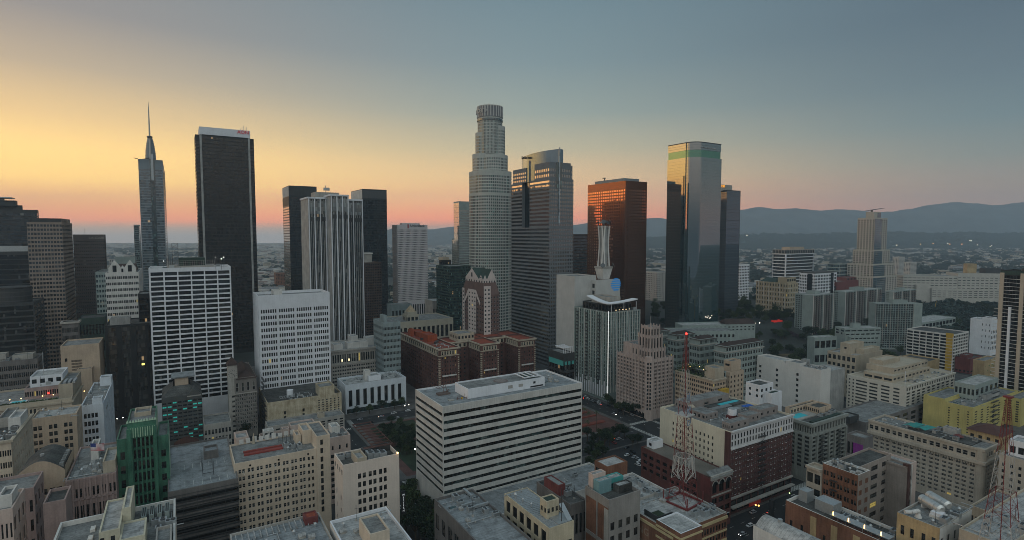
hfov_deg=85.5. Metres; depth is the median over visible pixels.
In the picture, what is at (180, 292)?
window
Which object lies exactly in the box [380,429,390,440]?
street tree
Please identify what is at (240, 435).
old building
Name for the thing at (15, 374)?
office block
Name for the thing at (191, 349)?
window
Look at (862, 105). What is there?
sky
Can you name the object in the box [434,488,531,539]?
old building
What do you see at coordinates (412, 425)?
street tree
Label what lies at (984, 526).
air conditioner
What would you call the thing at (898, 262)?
distant block
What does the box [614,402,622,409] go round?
street tree
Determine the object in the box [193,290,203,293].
window
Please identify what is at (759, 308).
hillside tree
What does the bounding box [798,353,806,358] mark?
hillside tree
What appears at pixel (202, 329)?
window
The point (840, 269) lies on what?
office block
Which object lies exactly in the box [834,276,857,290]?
museum building
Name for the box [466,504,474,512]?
air conditioner
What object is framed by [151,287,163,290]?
window
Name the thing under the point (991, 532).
roof pipe
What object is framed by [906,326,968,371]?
building
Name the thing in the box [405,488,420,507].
street tree
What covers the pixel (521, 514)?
window
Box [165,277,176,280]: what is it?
window
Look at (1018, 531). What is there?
air conditioner
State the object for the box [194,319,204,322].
window
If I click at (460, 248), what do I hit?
office tower
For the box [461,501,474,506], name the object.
roof duct
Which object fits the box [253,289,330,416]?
office tower
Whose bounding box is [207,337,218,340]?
window
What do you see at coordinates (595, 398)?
pavement
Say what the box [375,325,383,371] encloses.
window
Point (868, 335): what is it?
building
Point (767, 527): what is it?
theatre building
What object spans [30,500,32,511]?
window
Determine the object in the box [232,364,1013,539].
road
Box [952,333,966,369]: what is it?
window
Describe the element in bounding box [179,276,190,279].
window
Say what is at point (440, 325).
library building
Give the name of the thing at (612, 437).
street tree
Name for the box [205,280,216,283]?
window
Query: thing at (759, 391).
old building
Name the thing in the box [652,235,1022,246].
foothill
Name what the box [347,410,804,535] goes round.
road markings
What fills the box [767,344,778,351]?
hillside tree
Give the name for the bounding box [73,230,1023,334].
distant trees
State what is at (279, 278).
distant block
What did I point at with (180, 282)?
window
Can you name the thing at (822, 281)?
apartment block
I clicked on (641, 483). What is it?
air conditioner
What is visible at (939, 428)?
air conditioner
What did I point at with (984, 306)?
broad tree
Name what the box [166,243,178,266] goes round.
rooftop antenna
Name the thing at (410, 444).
street tree
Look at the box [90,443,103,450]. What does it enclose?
flag
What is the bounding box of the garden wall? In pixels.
[582,420,604,426]
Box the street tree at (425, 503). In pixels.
[408,495,433,528]
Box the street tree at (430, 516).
[424,509,433,528]
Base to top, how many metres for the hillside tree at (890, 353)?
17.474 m
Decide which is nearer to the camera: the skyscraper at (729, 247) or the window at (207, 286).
the window at (207, 286)
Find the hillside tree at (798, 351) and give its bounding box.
[793,347,804,354]
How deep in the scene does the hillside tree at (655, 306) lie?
899.43 m
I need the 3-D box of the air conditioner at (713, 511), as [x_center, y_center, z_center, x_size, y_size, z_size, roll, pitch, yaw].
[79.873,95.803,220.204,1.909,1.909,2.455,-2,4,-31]
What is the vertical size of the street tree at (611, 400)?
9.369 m
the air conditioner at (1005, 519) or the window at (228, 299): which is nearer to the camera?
the air conditioner at (1005, 519)
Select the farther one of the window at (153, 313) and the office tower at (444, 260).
the office tower at (444, 260)
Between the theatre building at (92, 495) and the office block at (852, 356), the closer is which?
the theatre building at (92, 495)
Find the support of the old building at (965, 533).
on the pavement
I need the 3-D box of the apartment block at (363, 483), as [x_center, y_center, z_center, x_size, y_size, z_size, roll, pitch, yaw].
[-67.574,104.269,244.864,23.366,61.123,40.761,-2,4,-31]
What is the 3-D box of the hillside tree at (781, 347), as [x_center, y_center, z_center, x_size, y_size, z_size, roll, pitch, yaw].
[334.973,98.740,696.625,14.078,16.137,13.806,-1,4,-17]
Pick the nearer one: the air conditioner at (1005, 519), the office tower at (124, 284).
the air conditioner at (1005, 519)
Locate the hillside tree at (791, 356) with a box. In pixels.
[788,354,800,358]
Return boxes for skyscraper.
[135,104,167,290]
[194,126,257,352]
[282,185,316,290]
[300,186,364,340]
[351,189,387,314]
[469,103,511,330]
[511,147,572,369]
[587,178,646,332]
[665,141,721,327]
[718,185,740,316]
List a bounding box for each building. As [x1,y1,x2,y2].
[0,352,83,414]
[0,471,44,539]
[0,484,27,539]
[43,485,72,539]
[54,485,176,539]
[65,438,118,519]
[78,313,106,374]
[203,412,231,444]
[230,510,332,539]
[234,430,248,443]
[259,286,277,289]
[259,377,341,428]
[259,418,314,438]
[263,262,270,265]
[265,409,344,430]
[326,422,350,503]
[330,506,411,539]
[337,369,405,413]
[387,302,411,315]
[387,305,452,337]
[401,328,536,388]
[425,298,436,312]
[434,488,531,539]
[537,475,584,539]
[585,469,639,539]
[595,455,663,496]
[640,486,727,539]
[745,379,781,410]
[749,282,755,286]
[753,514,820,539]
[785,486,895,539]
[805,447,916,527]
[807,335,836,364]
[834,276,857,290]
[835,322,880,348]
[837,399,922,432]
[846,430,872,455]
[867,414,1014,507]
[894,263,1003,302]
[896,501,971,539]
[903,354,939,369]
[922,315,955,327]
[948,266,962,269]
[954,374,997,399]
[959,488,1023,539]
[969,316,996,355]
[970,489,1011,520]
[972,355,994,376]
[989,258,1001,262]
[997,435,1023,493]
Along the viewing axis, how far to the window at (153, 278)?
420.61 m
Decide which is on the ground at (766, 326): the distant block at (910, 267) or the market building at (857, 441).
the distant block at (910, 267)
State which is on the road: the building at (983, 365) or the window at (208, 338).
the building at (983, 365)
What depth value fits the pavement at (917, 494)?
320.52 m
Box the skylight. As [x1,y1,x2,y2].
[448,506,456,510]
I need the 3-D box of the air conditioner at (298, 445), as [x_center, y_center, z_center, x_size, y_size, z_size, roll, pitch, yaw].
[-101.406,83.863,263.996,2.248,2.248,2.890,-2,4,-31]
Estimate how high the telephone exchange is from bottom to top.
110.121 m
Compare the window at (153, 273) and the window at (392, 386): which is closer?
the window at (153, 273)
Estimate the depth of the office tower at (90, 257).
672.61 m
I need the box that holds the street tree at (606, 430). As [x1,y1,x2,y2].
[601,427,612,440]
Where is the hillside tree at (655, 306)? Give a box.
[651,304,658,309]
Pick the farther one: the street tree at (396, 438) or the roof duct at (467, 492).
the street tree at (396, 438)
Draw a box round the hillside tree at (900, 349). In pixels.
[894,345,903,354]
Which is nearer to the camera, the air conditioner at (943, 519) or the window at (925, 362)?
the air conditioner at (943, 519)
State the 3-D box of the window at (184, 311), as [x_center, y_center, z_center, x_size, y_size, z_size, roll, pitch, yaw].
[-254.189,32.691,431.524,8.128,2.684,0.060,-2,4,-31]
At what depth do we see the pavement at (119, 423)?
439.03 m
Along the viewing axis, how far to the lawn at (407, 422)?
429.75 m
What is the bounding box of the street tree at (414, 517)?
[400,506,426,539]
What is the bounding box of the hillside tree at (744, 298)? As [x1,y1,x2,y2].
[739,295,750,303]
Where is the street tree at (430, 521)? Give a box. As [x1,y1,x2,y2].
[418,519,433,531]
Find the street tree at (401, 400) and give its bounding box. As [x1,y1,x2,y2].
[398,397,405,403]
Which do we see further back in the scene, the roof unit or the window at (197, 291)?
the window at (197, 291)
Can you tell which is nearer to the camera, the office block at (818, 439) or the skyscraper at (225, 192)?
the office block at (818, 439)
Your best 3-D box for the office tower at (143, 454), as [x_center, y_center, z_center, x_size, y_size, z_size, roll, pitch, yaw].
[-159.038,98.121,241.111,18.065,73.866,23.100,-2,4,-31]
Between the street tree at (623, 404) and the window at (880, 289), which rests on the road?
the street tree at (623, 404)
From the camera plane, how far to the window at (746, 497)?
304.33 m
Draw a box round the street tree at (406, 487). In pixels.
[400,478,419,496]
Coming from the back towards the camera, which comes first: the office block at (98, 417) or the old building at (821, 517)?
the office block at (98, 417)
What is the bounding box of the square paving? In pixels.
[360,407,621,475]
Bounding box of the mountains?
[387,202,1023,245]
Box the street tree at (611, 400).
[608,397,615,407]
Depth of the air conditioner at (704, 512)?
217.87 m
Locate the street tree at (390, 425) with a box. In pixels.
[386,422,395,427]
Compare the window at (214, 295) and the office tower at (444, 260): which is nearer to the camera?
the window at (214, 295)
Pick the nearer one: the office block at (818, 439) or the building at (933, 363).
the office block at (818, 439)
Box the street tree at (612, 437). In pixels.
[606,431,615,445]
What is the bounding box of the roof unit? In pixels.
[929,510,948,519]
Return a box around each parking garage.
[168,436,290,539]
[641,436,733,523]
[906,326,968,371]
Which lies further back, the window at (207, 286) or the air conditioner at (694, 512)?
the window at (207, 286)
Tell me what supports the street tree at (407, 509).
on the road
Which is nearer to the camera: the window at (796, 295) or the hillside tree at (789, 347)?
the hillside tree at (789, 347)
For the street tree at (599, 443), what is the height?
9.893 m
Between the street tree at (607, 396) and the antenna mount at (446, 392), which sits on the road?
the street tree at (607, 396)
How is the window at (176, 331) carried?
in the office tower at (191, 318)
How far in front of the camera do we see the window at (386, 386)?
481.53 m
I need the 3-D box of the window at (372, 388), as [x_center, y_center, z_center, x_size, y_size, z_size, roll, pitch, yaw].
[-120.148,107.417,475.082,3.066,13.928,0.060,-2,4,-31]
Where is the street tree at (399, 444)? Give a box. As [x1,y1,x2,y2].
[396,441,404,451]
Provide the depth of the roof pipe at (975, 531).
187.68 m
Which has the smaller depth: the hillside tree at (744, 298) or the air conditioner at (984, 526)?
the air conditioner at (984, 526)
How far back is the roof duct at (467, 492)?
221.69 m
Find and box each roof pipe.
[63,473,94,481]
[466,516,491,527]
[947,522,987,536]
[990,520,1002,533]
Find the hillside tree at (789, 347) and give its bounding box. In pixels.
[784,344,793,351]
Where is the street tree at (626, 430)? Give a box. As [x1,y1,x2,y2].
[621,425,628,437]
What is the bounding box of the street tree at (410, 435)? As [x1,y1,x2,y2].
[405,432,414,438]
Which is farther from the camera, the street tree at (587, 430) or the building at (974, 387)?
the building at (974, 387)
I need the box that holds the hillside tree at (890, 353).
[882,351,893,354]
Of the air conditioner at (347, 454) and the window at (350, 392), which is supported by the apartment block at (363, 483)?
the air conditioner at (347, 454)
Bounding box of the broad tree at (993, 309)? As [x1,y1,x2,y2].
[986,307,997,313]
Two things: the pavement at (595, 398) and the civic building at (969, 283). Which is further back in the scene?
the civic building at (969, 283)
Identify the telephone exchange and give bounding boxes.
[556,274,620,351]
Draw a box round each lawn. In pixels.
[370,420,415,441]
[393,446,415,470]
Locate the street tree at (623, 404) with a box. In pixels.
[618,401,629,414]
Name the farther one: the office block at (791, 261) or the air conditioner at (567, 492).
the office block at (791, 261)
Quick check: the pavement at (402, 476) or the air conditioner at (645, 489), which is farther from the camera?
the pavement at (402, 476)
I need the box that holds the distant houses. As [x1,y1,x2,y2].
[73,243,1023,295]
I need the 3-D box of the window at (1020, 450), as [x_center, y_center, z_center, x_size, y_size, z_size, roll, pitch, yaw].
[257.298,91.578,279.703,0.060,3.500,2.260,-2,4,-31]
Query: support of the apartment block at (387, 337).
on the road
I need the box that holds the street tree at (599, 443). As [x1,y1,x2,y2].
[594,440,603,453]
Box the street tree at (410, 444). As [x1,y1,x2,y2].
[407,442,414,452]
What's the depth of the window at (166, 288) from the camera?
425.78 m
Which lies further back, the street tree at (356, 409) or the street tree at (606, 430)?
the street tree at (356, 409)
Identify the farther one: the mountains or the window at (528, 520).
the mountains
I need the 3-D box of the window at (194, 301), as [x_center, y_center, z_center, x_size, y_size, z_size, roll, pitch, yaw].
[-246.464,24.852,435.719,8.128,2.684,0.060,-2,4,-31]
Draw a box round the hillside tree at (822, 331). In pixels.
[817,328,827,334]
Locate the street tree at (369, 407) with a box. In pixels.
[365,404,373,413]
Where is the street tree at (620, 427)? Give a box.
[615,423,625,436]
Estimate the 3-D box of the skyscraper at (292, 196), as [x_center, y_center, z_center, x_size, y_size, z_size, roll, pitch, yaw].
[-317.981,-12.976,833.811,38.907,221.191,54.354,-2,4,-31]
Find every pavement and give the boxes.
[115,412,263,439]
[342,382,416,419]
[351,405,631,480]
[580,437,792,517]
[582,387,674,420]
[782,401,845,411]
[915,491,924,501]
[954,373,970,383]
[1007,425,1023,435]
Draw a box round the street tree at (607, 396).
[603,393,610,404]
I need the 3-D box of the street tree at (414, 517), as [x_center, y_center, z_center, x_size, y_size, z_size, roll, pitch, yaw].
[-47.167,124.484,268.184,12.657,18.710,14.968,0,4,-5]
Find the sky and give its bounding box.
[0,0,1023,242]
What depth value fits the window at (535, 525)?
195.51 m
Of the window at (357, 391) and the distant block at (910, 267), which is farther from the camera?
the distant block at (910, 267)
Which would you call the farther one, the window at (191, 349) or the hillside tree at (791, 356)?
the hillside tree at (791, 356)
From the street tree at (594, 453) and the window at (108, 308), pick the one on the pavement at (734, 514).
the street tree at (594, 453)
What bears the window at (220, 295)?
in the office tower at (191, 318)
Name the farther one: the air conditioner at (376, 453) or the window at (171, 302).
the window at (171, 302)
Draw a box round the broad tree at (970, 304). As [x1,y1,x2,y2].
[964,302,977,306]
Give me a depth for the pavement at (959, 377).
588.14 m
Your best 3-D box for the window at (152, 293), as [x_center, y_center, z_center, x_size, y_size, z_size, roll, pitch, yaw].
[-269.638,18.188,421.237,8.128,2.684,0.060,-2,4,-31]
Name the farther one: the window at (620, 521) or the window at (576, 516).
the window at (576, 516)
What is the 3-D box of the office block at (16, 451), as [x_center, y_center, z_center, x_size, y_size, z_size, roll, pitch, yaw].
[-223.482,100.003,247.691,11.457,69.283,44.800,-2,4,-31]
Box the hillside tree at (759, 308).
[755,304,764,310]
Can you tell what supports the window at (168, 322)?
in the office tower at (191, 318)
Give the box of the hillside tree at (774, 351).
[769,349,778,354]
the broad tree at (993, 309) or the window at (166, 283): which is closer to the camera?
the window at (166, 283)
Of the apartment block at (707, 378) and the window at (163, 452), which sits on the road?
the apartment block at (707, 378)
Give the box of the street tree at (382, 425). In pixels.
[378,423,386,429]
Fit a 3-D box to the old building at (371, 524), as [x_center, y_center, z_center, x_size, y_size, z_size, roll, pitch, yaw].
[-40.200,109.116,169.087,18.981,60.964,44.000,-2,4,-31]
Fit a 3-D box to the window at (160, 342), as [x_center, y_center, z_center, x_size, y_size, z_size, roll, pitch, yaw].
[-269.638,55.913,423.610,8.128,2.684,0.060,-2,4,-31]
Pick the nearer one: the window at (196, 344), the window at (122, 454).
the window at (122, 454)
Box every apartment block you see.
[229,421,331,532]
[334,421,399,523]
[373,314,400,373]
[660,327,669,354]
[665,327,735,343]
[666,330,694,387]
[675,318,755,340]
[675,362,728,398]
[688,334,717,366]
[713,338,764,400]
[724,358,743,399]
[755,277,797,312]
[794,290,833,334]
[799,270,836,292]
[833,286,881,325]
[868,299,922,349]
[885,287,915,301]
[922,386,1023,434]
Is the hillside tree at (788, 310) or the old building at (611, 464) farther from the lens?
the hillside tree at (788, 310)
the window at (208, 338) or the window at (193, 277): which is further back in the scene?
the window at (208, 338)
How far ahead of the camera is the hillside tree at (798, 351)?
670.03 m
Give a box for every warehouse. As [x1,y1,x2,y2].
[504,487,573,539]
[756,354,844,410]
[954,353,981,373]
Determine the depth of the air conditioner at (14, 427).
244.28 m
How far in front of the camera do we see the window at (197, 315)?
436.30 m
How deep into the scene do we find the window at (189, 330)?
432.80 m
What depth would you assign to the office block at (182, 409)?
390.27 m
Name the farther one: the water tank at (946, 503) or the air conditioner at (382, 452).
the air conditioner at (382, 452)
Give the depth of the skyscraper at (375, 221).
869.90 m
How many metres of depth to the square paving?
434.35 m
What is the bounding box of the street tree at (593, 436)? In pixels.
[589,432,598,439]
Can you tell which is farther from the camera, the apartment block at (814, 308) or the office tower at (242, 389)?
the apartment block at (814, 308)
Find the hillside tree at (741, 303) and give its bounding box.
[738,300,745,307]
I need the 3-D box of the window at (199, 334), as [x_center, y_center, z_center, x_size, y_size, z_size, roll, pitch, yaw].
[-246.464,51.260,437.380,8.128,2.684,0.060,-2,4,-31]
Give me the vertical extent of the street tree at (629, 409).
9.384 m
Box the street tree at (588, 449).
[584,446,592,454]
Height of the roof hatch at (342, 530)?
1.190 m
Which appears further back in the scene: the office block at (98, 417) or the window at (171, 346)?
the window at (171, 346)
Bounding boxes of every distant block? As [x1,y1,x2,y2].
[274,272,284,286]
[645,270,665,300]
[893,257,904,273]
[903,262,916,273]
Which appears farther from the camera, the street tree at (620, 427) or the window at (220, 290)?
the window at (220, 290)
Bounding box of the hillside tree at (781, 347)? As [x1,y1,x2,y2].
[776,342,783,350]
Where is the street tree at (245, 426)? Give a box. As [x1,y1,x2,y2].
[239,422,250,430]
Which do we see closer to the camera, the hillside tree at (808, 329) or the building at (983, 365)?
the building at (983, 365)
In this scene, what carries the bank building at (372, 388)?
on the road
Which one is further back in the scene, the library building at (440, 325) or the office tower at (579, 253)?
the office tower at (579, 253)
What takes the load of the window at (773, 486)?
in the office block at (751, 448)
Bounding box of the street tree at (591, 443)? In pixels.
[586,440,595,447]
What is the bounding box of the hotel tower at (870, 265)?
[847,208,896,301]
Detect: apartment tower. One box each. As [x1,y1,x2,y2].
[573,294,639,401]
[990,268,1023,391]
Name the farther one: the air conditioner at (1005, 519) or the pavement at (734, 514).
the pavement at (734, 514)
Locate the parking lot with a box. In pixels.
[591,441,646,475]
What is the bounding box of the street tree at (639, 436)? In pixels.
[635,433,643,443]
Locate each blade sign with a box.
[400,490,405,514]
[768,498,774,516]
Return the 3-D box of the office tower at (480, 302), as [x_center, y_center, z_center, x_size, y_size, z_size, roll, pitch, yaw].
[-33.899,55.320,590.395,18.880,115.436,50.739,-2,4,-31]
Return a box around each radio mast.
[663,333,702,510]
[978,395,1021,539]
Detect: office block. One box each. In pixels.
[0,246,29,285]
[0,285,47,368]
[0,351,43,390]
[0,407,33,477]
[32,404,83,459]
[60,320,80,342]
[60,337,104,401]
[82,374,115,446]
[95,269,107,313]
[105,315,153,419]
[115,256,136,263]
[138,291,150,321]
[161,370,203,445]
[330,334,375,387]
[415,369,594,514]
[548,344,574,379]
[660,390,794,514]
[738,264,749,300]
[772,247,813,292]
[785,400,848,481]
[827,263,847,276]
[827,340,882,396]
[846,354,955,407]
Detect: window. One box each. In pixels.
[25,389,57,396]
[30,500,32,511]
[31,519,33,530]
[107,281,140,320]
[120,452,124,459]
[121,466,125,473]
[122,480,126,487]
[150,272,162,275]
[151,277,162,280]
[151,282,163,285]
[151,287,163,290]
[151,292,163,295]
[151,297,163,300]
[152,302,163,305]
[152,307,164,310]
[152,312,164,315]
[152,317,164,320]
[152,321,164,325]
[153,326,164,330]
[153,331,165,334]
[153,336,165,339]
[153,341,165,344]
[153,346,165,349]
[154,345,231,403]
[154,351,165,354]
[161,449,165,455]
[162,473,166,479]
[165,272,176,275]
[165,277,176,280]
[165,282,176,284]
[165,286,177,289]
[165,291,177,294]
[166,296,177,299]
[166,301,177,304]
[166,306,177,309]
[166,311,178,314]
[166,316,178,319]
[166,320,178,324]
[167,325,178,328]
[167,330,178,333]
[167,335,178,338]
[167,340,179,343]
[167,345,179,348]
[168,349,179,353]
[178,271,190,274]
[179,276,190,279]
[179,281,190,284]
[179,286,190,289]
[179,291,190,294]
[179,296,190,298]
[179,300,191,303]
[180,305,191,308]
[180,310,191,313]
[180,315,191,318]
[180,320,191,323]
[180,324,192,328]
[181,329,192,332]
[181,334,192,337]
[181,339,192,342]
[181,344,192,347]
[181,348,192,352]
[192,271,203,274]
[192,276,203,279]
[192,281,203,283]
[192,285,203,288]
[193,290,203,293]
[193,295,204,298]
[193,300,204,303]
[193,304,204,307]
[193,309,204,312]
[193,314,204,317]
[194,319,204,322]
[194,323,205,326]
[194,328,205,331]
[194,333,205,336]
[194,338,205,341]
[194,342,205,345]
[195,347,205,350]
[205,271,216,273]
[205,275,216,278]
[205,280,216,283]
[206,285,216,288]
[206,290,216,292]
[206,294,217,297]
[206,299,217,302]
[206,304,217,307]
[206,308,217,311]
[207,313,217,316]
[207,318,217,321]
[207,323,218,326]
[207,327,218,330]
[207,332,218,335]
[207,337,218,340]
[208,341,218,344]
[218,270,228,273]
[218,275,229,278]
[218,280,229,282]
[219,284,229,287]
[219,289,229,292]
[219,294,229,296]
[219,298,229,301]
[219,303,230,306]
[219,308,230,311]
[219,312,230,315]
[220,317,230,320]
[220,322,230,325]
[220,326,230,329]
[220,331,230,334]
[220,336,231,339]
[220,340,231,343]
[240,491,305,530]
[262,318,329,387]
[349,390,351,406]
[356,389,359,405]
[363,388,366,403]
[370,387,373,402]
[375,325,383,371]
[377,386,380,400]
[384,385,387,400]
[391,384,394,399]
[398,383,400,398]
[436,514,438,529]
[441,325,443,335]
[442,520,444,536]
[445,324,447,335]
[448,526,451,539]
[463,279,498,333]
[507,501,509,512]
[513,506,516,518]
[520,512,523,524]
[527,517,530,529]
[534,523,537,535]
[542,529,545,539]
[575,514,577,533]
[579,513,581,532]
[610,522,613,530]
[618,355,671,408]
[618,519,621,527]
[672,410,791,494]
[676,382,724,398]
[712,485,715,493]
[715,353,755,395]
[731,499,735,511]
[737,497,742,509]
[740,271,748,299]
[744,494,749,506]
[765,486,770,498]
[772,483,777,495]
[778,481,783,492]
[785,479,789,490]
[791,406,818,412]
[795,295,831,329]
[800,275,814,291]
[807,472,812,482]
[814,474,819,484]
[814,489,819,496]
[833,289,880,323]
[848,220,895,289]
[848,362,953,405]
[874,437,1003,499]
[880,309,912,347]
[897,277,999,297]
[910,528,913,537]
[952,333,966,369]
[1018,447,1023,454]
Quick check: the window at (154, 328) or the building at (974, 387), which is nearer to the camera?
the window at (154, 328)
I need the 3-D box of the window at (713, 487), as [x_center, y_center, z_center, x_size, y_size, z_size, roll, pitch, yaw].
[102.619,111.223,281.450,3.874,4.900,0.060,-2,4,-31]
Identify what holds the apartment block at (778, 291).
on the ground at (766, 326)
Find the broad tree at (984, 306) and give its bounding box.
[981,304,993,310]
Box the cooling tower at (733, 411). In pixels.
[727,407,740,415]
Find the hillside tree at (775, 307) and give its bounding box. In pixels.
[771,303,781,309]
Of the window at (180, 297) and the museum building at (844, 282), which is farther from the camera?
the museum building at (844, 282)
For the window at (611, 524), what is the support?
in the old building at (612, 506)
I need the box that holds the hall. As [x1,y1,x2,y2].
[18,444,73,497]
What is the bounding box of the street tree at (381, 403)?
[376,400,386,407]
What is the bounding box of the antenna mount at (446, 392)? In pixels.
[434,385,450,395]
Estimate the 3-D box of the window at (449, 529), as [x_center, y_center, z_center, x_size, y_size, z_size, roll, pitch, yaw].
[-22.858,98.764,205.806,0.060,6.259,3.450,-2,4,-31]
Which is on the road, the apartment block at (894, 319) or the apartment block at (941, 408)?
the apartment block at (941, 408)
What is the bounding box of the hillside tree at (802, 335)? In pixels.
[799,333,806,338]
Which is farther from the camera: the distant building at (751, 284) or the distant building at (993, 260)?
the distant building at (993, 260)
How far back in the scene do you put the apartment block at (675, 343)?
545.29 m
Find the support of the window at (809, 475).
in the old building at (881, 488)
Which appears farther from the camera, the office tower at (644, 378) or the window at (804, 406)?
the office tower at (644, 378)
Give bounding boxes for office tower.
[0,197,38,245]
[27,218,76,368]
[73,234,106,319]
[105,260,142,321]
[116,405,170,506]
[134,225,141,267]
[148,264,233,421]
[226,356,257,438]
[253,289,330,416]
[364,252,381,335]
[392,223,427,313]
[436,264,470,330]
[438,256,450,264]
[452,201,469,264]
[462,267,498,334]
[573,234,586,273]
[616,320,673,420]
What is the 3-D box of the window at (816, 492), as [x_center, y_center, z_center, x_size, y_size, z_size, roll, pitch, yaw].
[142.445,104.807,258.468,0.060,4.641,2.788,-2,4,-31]
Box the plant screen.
[167,257,214,267]
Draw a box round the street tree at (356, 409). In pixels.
[353,406,359,415]
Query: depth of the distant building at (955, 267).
2278.56 m
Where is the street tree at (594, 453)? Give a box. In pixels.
[590,449,601,459]
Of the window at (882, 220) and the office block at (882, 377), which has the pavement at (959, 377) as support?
the office block at (882, 377)
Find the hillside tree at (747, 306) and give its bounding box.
[743,304,753,312]
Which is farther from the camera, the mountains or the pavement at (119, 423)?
the mountains
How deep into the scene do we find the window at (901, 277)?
1170.45 m
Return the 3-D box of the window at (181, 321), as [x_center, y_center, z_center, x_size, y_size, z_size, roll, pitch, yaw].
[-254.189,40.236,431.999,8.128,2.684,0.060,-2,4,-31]
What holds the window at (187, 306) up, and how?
in the office tower at (191, 318)
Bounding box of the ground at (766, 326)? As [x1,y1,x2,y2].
[74,243,1004,375]
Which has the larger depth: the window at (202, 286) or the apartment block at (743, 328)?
the apartment block at (743, 328)
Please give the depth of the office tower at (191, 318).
434.67 m
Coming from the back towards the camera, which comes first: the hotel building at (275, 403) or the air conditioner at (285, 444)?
the hotel building at (275, 403)
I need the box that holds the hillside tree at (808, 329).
[802,326,814,334]
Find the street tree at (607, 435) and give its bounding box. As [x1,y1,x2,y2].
[598,431,610,445]
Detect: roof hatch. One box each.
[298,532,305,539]
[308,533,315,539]
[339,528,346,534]
[659,497,666,502]
[948,514,957,519]
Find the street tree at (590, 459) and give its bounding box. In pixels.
[585,456,594,463]
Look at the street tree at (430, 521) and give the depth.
265.97 m
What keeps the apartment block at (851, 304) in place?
on the ground at (766, 326)
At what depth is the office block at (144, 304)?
471.42 m
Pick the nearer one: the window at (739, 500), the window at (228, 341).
the window at (739, 500)
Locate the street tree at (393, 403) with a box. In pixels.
[390,399,398,408]
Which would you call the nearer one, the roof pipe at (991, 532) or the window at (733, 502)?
the roof pipe at (991, 532)
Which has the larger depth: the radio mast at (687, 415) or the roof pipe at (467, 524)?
the radio mast at (687, 415)
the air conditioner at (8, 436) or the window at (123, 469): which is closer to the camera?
the window at (123, 469)
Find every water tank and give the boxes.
[918,494,944,511]
[925,491,951,510]
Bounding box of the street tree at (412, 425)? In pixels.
[407,423,415,430]
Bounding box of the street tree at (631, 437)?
[626,434,638,447]
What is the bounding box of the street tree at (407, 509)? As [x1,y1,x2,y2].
[400,506,408,531]
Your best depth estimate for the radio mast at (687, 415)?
227.35 m
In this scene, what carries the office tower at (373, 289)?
on the pavement
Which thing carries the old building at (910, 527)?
on the road
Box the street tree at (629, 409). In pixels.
[626,405,633,414]
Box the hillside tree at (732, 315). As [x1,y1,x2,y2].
[730,311,739,318]
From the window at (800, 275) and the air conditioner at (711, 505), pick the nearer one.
the air conditioner at (711, 505)
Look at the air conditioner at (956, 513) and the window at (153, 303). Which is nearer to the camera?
the air conditioner at (956, 513)
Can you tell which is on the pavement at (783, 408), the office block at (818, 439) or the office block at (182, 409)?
the office block at (818, 439)
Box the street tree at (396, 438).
[389,436,400,448]
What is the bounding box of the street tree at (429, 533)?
[420,522,434,539]
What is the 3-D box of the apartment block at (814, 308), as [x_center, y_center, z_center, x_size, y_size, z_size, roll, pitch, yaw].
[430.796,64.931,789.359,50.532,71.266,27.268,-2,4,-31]
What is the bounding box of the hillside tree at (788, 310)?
[783,308,792,317]
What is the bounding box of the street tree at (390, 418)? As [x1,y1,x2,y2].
[386,415,396,422]
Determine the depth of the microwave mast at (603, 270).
560.56 m
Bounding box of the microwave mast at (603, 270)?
[594,220,613,278]
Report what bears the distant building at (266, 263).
on the ground at (766, 326)
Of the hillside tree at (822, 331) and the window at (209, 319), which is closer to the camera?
the window at (209, 319)
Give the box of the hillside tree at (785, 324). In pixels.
[782,320,792,330]
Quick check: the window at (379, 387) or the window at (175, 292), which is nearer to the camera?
the window at (175, 292)
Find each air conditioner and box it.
[5,432,16,439]
[10,425,18,430]
[151,517,158,525]
[158,516,166,525]
[165,517,176,527]
[283,441,288,447]
[290,442,295,448]
[296,443,301,449]
[337,453,344,459]
[345,451,350,457]
[365,449,373,459]
[373,449,379,457]
[378,449,386,456]
[451,493,459,502]
[456,499,464,506]
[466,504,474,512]
[472,496,479,502]
[481,506,488,514]
[491,510,499,517]
[563,488,571,496]
[637,480,644,486]
[642,486,648,492]
[654,490,662,497]
[664,488,671,495]
[669,493,675,499]
[691,509,698,516]
[700,508,709,516]
[707,503,715,508]
[709,507,716,514]
[837,462,845,469]
[857,516,865,523]
[889,527,895,536]
[936,426,942,430]
[938,515,949,524]
[951,510,961,518]
[952,435,959,440]
[981,522,990,530]
[983,514,992,522]
[999,514,1008,521]
[1015,526,1023,534]
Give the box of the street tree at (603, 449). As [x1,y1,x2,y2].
[596,445,609,455]
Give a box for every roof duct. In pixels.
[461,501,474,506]
[463,488,472,498]
[474,501,488,508]
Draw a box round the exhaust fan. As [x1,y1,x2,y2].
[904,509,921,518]
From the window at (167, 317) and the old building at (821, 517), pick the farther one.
the window at (167, 317)
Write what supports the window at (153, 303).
in the office tower at (191, 318)
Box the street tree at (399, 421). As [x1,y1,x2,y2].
[396,417,403,424]
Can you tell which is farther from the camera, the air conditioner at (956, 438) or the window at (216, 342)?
the window at (216, 342)
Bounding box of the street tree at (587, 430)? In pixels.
[582,426,591,440]

